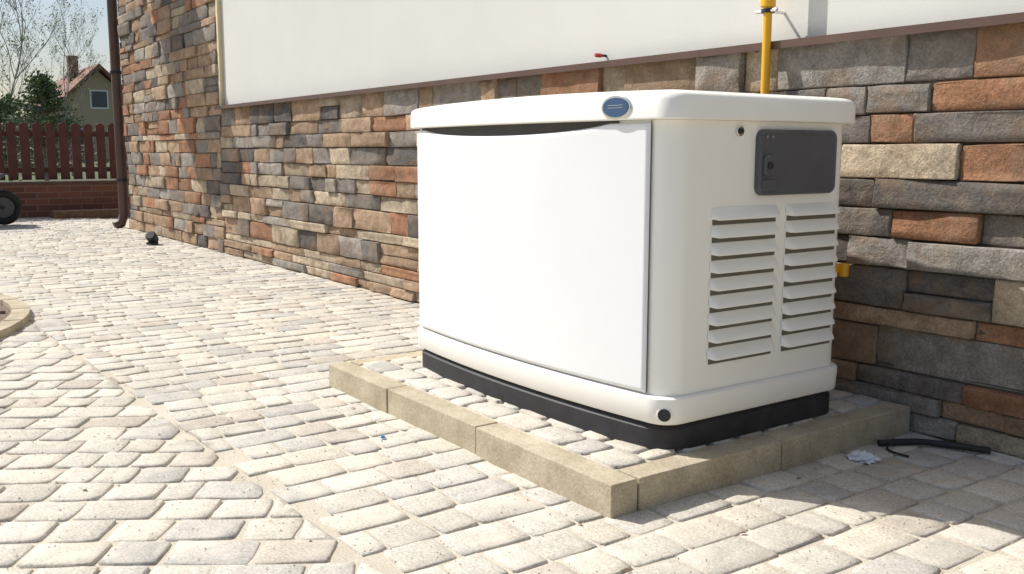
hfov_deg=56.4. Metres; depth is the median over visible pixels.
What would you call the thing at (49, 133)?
picket fence
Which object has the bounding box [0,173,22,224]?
wheelbarrow
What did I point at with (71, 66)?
bare birch tree
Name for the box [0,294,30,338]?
planting bed
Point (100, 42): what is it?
sky
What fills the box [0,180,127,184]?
coping
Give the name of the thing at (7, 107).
spruce tree
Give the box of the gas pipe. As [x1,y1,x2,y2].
[756,0,848,276]
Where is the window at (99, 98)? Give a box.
[91,91,107,107]
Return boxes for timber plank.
[49,208,129,218]
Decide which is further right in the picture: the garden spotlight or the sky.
the garden spotlight
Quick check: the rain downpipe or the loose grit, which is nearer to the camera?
the loose grit
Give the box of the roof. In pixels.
[21,63,110,117]
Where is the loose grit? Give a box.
[0,273,1023,573]
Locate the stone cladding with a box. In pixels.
[117,0,1023,458]
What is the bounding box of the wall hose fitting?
[594,53,606,57]
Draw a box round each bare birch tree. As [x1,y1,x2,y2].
[0,0,75,175]
[27,0,105,175]
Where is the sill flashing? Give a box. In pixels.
[221,12,1019,105]
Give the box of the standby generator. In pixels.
[411,90,855,449]
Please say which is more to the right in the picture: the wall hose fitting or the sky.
the wall hose fitting
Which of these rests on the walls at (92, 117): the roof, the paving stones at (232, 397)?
the roof
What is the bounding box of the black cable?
[877,438,990,457]
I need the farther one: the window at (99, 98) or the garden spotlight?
the window at (99, 98)
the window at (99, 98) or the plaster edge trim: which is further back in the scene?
the window at (99, 98)
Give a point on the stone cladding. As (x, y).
(921, 332)
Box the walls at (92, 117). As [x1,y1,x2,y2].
[30,71,123,160]
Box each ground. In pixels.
[0,161,115,181]
[102,217,130,224]
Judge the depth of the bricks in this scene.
11.78 m
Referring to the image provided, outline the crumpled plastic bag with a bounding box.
[846,450,880,463]
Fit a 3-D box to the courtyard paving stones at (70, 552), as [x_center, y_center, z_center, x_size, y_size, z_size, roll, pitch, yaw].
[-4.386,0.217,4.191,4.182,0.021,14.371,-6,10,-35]
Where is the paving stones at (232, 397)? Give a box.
[0,217,1023,573]
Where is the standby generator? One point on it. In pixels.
(651, 269)
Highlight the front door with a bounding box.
[417,122,650,392]
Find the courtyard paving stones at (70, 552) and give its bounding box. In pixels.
[0,322,382,573]
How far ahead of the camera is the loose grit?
2.54 m
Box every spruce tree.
[0,91,69,180]
[1,70,108,181]
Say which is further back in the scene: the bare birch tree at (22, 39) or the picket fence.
the bare birch tree at (22, 39)
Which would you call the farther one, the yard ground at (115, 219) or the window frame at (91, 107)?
the window frame at (91, 107)
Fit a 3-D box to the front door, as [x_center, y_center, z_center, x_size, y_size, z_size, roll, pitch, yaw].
[-0.006,-0.125,2.706,0.045,0.647,1.096,-6,10,-35]
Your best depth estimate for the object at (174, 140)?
8.53 m
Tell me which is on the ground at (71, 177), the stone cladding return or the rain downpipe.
the stone cladding return
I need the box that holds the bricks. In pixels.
[0,183,129,217]
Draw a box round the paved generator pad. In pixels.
[329,351,909,518]
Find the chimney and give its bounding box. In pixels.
[66,55,79,89]
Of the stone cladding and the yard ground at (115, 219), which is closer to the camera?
the stone cladding
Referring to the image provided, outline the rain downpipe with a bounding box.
[106,0,128,227]
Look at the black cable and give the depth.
2.60 m
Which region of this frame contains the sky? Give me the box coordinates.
[0,0,122,116]
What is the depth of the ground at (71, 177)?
29.11 m
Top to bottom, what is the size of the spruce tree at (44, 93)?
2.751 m
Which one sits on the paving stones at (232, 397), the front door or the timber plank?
the timber plank
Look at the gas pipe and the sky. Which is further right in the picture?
the gas pipe
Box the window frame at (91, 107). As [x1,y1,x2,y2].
[89,90,108,108]
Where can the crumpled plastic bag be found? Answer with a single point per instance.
(864, 456)
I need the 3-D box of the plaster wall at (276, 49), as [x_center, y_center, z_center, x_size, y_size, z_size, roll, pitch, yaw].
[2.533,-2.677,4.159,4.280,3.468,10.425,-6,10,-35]
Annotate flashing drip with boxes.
[214,12,1023,108]
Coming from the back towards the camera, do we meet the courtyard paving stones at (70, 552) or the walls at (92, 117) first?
the walls at (92, 117)
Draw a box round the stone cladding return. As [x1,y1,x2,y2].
[117,0,129,213]
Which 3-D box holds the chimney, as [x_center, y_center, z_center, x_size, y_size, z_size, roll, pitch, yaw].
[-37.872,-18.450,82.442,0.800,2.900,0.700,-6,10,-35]
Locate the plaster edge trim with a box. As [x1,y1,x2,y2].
[215,0,224,105]
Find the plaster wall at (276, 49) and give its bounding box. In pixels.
[221,0,1023,104]
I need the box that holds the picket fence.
[0,121,127,179]
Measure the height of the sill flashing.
0.012 m
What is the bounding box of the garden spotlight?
[145,231,158,244]
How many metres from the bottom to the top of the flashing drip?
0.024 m

